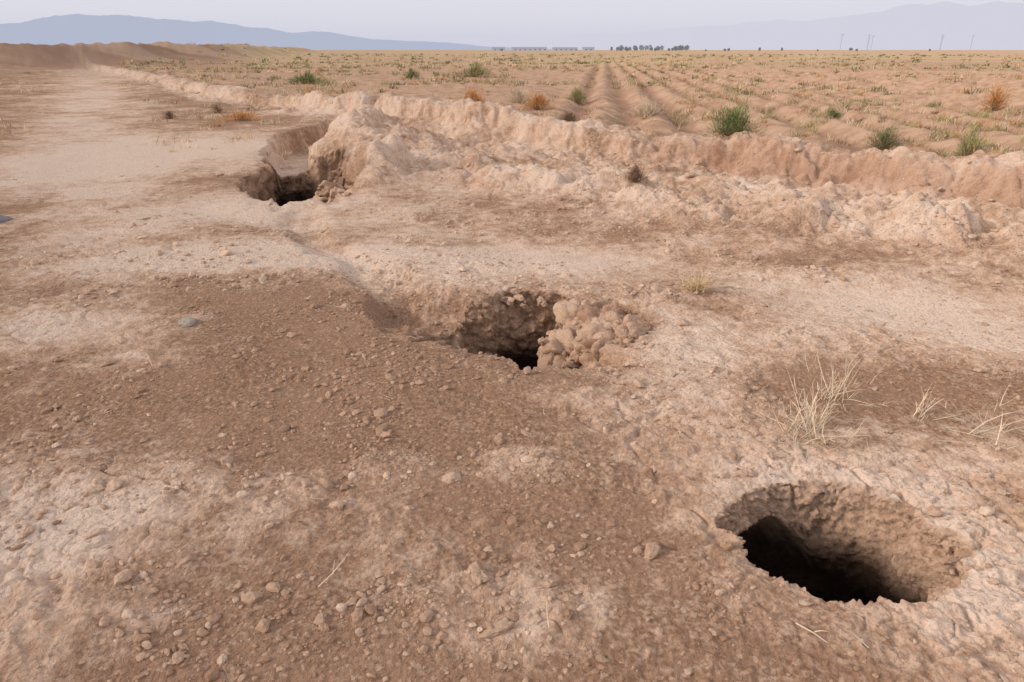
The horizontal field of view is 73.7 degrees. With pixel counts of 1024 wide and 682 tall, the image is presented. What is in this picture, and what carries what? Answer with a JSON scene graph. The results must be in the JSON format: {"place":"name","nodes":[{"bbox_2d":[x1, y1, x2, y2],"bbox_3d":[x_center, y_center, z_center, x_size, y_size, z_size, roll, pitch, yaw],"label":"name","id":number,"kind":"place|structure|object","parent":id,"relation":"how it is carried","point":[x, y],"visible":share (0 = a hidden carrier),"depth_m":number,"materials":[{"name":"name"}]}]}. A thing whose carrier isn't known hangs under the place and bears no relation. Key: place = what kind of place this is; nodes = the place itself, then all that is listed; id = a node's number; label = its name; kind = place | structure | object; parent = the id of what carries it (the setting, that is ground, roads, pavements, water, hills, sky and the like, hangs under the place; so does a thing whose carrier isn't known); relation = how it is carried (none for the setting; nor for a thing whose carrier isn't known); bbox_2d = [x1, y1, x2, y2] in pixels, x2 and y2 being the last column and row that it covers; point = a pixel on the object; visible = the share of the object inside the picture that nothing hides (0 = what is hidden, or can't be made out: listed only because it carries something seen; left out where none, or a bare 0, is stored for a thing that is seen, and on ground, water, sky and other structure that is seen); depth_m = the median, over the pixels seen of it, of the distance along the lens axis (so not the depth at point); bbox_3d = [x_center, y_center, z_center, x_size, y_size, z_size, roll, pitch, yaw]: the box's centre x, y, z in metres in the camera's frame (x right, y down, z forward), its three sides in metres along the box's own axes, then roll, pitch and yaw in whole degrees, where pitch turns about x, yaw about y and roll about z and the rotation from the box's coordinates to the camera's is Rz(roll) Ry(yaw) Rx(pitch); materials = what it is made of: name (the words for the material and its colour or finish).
{"place":"outdoors","nodes":[
{"label":"outdoors","id":0,"kind":"place"},
{"bbox_2d":[0,14,578,49],"bbox_3d":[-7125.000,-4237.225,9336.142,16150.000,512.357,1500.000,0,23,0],"label":"mountain range","id":1,"kind":"structure","parent":0,"point":[71,29],"depth_m":9020.94,"materials":[{"name":"stone"}]},
{"bbox_2d":[0,263,1018,681],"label":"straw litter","id":2,"kind":"object","parent":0,"point":[458,503],"visible":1,"depth_m":2.58,"materials":[{"name":"beige plant"}]},
{"bbox_2d":[0,41,1023,681],"bbox_3d":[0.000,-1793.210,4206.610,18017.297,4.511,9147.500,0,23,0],"label":"ground","id":3,"kind":"structure","parent":0,"point":[854,551],"depth_m":3.74,"materials":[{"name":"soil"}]},
{"bbox_2d":[0,215,12,222],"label":"grey stone","id":4,"kind":"object","parent":3,"relation":"on","point":[3,219],"visible":0.93,"depth_m":7.01,"materials":[{"name":"stone"}]},
{"bbox_2d":[159,109,180,118],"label":"dry shrub","id":5,"kind":"object","parent":3,"relation":"on","point":[169,115],"visible":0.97,"depth_m":17.11,"materials":[{"name":"brown plant"}]},
{"bbox_2d":[178,317,196,326],"bbox_3d":[-2.021,-0.118,4.248,0.104,0.051,0.091,0,23,0],"label":"grey stone","id":6,"kind":"object","parent":3,"relation":"on","point":[187,321],"visible":1,"depth_m":4.23,"materials":[{"name":"stone"}]},
{"bbox_2d":[208,104,226,113],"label":"dry shrub","id":7,"kind":"object","parent":3,"relation":"on","point":[216,107],"visible":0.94,"depth_m":18.95,"materials":[{"name":"brown plant"}]},
{"bbox_2d":[215,105,264,122],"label":"orange shrub","id":8,"kind":"object","parent":3,"relation":"on","point":[242,115],"visible":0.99,"depth_m":16.62,"materials":[{"name":"orange plant"}]},
{"bbox_2d":[284,70,329,84],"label":"green shrub","id":9,"kind":"object","parent":3,"relation":"on","point":[303,78],"visible":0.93,"depth_m":30.60,"materials":[{"name":"green plant"}]},
{"bbox_2d":[312,180,352,202],"bbox_3d":[-2.619,-1.710,9.793,2.152,1.442,3.853,0,23,0],"label":"gully rubble","id":10,"kind":"object","parent":3,"relation":"on","point":[327,191],"visible":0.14,"depth_m":9.14,"materials":[{"name":"soil"}]},
{"bbox_2d":[318,552,348,586],"bbox_3d":[-0.590,0.734,2.234,0.041,0.056,0.145,14,27,30],"label":"twig","id":11,"kind":"object","parent":3,"relation":"on","point":[332,573],"visible":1,"depth_m":2.22,"materials":[{"name":"beige wood"}]},
{"bbox_2d":[404,67,421,78],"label":"green shrub","id":12,"kind":"object","parent":3,"relation":"on","point":[410,73],"visible":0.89,"depth_m":35.30,"materials":[{"name":"green plant"}]},
{"bbox_2d":[462,84,485,102],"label":"orange shrub","id":13,"kind":"object","parent":3,"relation":"on","point":[472,96],"visible":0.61,"depth_m":16.43,"materials":[{"name":"orange plant"}]},
{"bbox_2d":[458,63,492,76],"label":"green shrub","id":14,"kind":"object","parent":3,"relation":"on","point":[474,71],"visible":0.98,"depth_m":35.19,"materials":[{"name":"green plant"}]},
{"bbox_2d":[492,47,504,50],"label":"farm shed","id":15,"kind":"structure","parent":3,"relation":"on","point":[497,48],"depth_m":855.52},
{"bbox_2d":[0,241,1023,655],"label":"broken crust","id":16,"kind":"object","parent":3,"relation":"on","point":[478,575],"visible":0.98,"depth_m":2.39,"materials":[{"name":"soil"}]},
{"bbox_2d":[0,42,1023,169],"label":"scrub vegetation","id":17,"kind":"object","parent":3,"relation":"on","point":[712,95],"visible":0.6,"depth_m":28.49,"materials":[{"name":"green plant"}]},
{"bbox_2d":[1,133,1023,681],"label":"soil clods","id":18,"kind":"object","parent":3,"relation":"on","point":[327,483],"visible":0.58,"depth_m":5.03,"materials":[{"name":"brown soil"}]},
{"bbox_2d":[503,80,541,103],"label":"dry weed","id":19,"kind":"object","parent":3,"relation":"on","point":[521,98],"visible":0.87,"depth_m":17.85,"materials":[{"name":"beige plant"}]},
{"bbox_2d":[512,47,546,50],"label":"farm shed","id":20,"kind":"structure","parent":3,"relation":"on","point":[529,48],"depth_m":827.92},
{"bbox_2d":[515,92,557,109],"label":"orange shrub","id":21,"kind":"object","parent":3,"relation":"on","point":[535,101],"visible":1,"depth_m":16.00,"materials":[{"name":"orange plant"}]},
{"bbox_2d":[446,288,654,369],"bbox_3d":[0.124,0.311,4.604,1.509,1.184,1.194,0,23,0],"label":"pit rubble","id":22,"kind":"object","parent":3,"relation":"on","point":[582,335],"visible":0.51,"depth_m":4.31,"materials":[{"name":"soil"}]},
{"bbox_2d":[552,47,577,50],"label":"farm shed","id":23,"kind":"structure","parent":3,"relation":"on","point":[564,48],"depth_m":832.74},
{"bbox_2d":[560,111,580,121],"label":"dry shrub","id":24,"kind":"object","parent":3,"relation":"on","point":[570,117],"visible":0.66,"depth_m":12.55,"materials":[{"name":"brown plant"}]},
{"bbox_2d":[562,86,587,103],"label":"green shrub","id":25,"kind":"object","parent":3,"relation":"on","point":[577,95],"visible":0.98,"depth_m":19.71,"materials":[{"name":"green plant"}]},
{"bbox_2d":[582,47,594,50],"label":"farm shed","id":26,"kind":"structure","parent":3,"relation":"on","point":[588,48],"depth_m":828.14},
{"bbox_2d":[619,162,652,182],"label":"dry shrub","id":27,"kind":"object","parent":3,"relation":"on","point":[636,172],"visible":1,"depth_m":7.61,"materials":[{"name":"brown plant"}]},
{"bbox_2d":[625,93,672,117],"bbox_3d":[2.963,-5.064,14.578,1.108,0.568,0.965,0,23,0],"label":"dry weed","id":28,"kind":"object","parent":3,"relation":"on","point":[645,111],"visible":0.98,"depth_m":14.56,"materials":[{"name":"beige plant"}]},
{"bbox_2d":[680,268,713,293],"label":"dry weed","id":29,"kind":"object","parent":3,"relation":"on","point":[697,284],"visible":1,"depth_m":4.88,"materials":[{"name":"beige plant"}]},
{"bbox_2d":[501,45,930,50],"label":"distant trees","id":30,"kind":"object","parent":3,"relation":"on","point":[657,48],"visible":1,"depth_m":744.33,"materials":[{"name":"green plant"}]},
{"bbox_2d":[699,97,774,138],"bbox_3d":[3.616,-3.600,11.010,1.204,0.669,1.224,-20,30,-38],"label":"green shrub","id":31,"kind":"object","parent":3,"relation":"on","point":[732,122],"visible":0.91,"depth_m":11.03,"materials":[{"name":"green plant"}]},
{"bbox_2d":[740,378,873,459],"bbox_3d":[1.318,0.340,3.040,0.589,0.377,0.612,0,23,0],"label":"dry weed","id":32,"kind":"object","parent":3,"relation":"on","point":[813,423],"visible":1,"depth_m":3.06,"materials":[{"name":"beige plant"}]},
{"bbox_2d":[795,623,827,642],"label":"twig","id":33,"kind":"object","parent":3,"relation":"on","point":[812,632],"visible":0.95,"depth_m":2.01,"materials":[{"name":"beige wood"}]},
{"bbox_2d":[693,476,971,578],"bbox_3d":[1.148,0.696,2.498,0.994,0.083,0.611,3,23,7],"label":"rim rubble","id":34,"kind":"object","parent":3,"relation":"on","point":[949,546],"visible":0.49,"depth_m":2.40,"materials":[{"name":"soil"}]},
{"bbox_2d":[819,106,845,118],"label":"green shrub","id":35,"kind":"object","parent":3,"relation":"on","point":[836,113],"visible":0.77,"depth_m":15.66,"materials":[{"name":"green plant"}]},
{"bbox_2d":[804,342,891,419],"bbox_3d":[1.579,0.181,3.269,0.532,0.348,0.468,-20,30,-39],"label":"dry weed","id":36,"kind":"object","parent":3,"relation":"on","point":[832,387],"visible":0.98,"depth_m":3.39,"materials":[{"name":"beige plant"}]},
{"bbox_2d":[831,620,868,647],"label":"twig","id":37,"kind":"object","parent":3,"relation":"on","point":[852,633],"visible":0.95,"depth_m":2.00,"materials":[{"name":"beige wood"}]},
{"bbox_2d":[859,123,911,150],"bbox_3d":[5.692,-3.113,10.411,0.908,0.455,0.722,0,23,0],"label":"green shrub","id":38,"kind":"object","parent":3,"relation":"on","point":[884,141],"visible":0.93,"depth_m":10.39,"materials":[{"name":"green plant"}]},
{"bbox_2d":[877,386,970,423],"bbox_3d":[1.916,0.322,3.209,0.358,0.233,0.314,-6,24,-14],"label":"dry weed","id":39,"kind":"object","parent":3,"relation":"on","point":[920,405],"visible":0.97,"depth_m":3.23,"materials":[{"name":"beige plant"}]},
{"bbox_2d":[900,386,1023,453],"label":"dry weed","id":40,"kind":"object","parent":3,"relation":"on","point":[1000,426],"visible":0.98,"depth_m":3.04,"materials":[{"name":"beige plant"}]},
{"bbox_2d":[950,120,994,155],"bbox_3d":[6.603,-2.944,9.840,0.767,0.622,0.813,0,23,0],"label":"green shrub","id":41,"kind":"object","parent":3,"relation":"on","point":[974,141],"visible":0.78,"depth_m":9.83,"materials":[{"name":"green plant"}]},
{"bbox_2d":[978,80,1012,110],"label":"orange shrub","id":42,"kind":"object","parent":3,"relation":"on","point":[995,97],"visible":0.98,"depth_m":16.00,"materials":[{"name":"orange plant"}]},
{"bbox_2d":[0,0,1023,36],"label":"sky","id":43,"kind":"structure","parent":0,"point":[545,18],"materials":[{"name":"grey"}]},
{"bbox_2d":[355,1,1023,49],"bbox_3d":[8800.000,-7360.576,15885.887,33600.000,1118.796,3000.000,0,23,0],"label":"distant mountain range","id":44,"kind":"structure","parent":0,"point":[997,25],"depth_m":15153.84,"materials":[{"name":"grey stone"}]}
]}

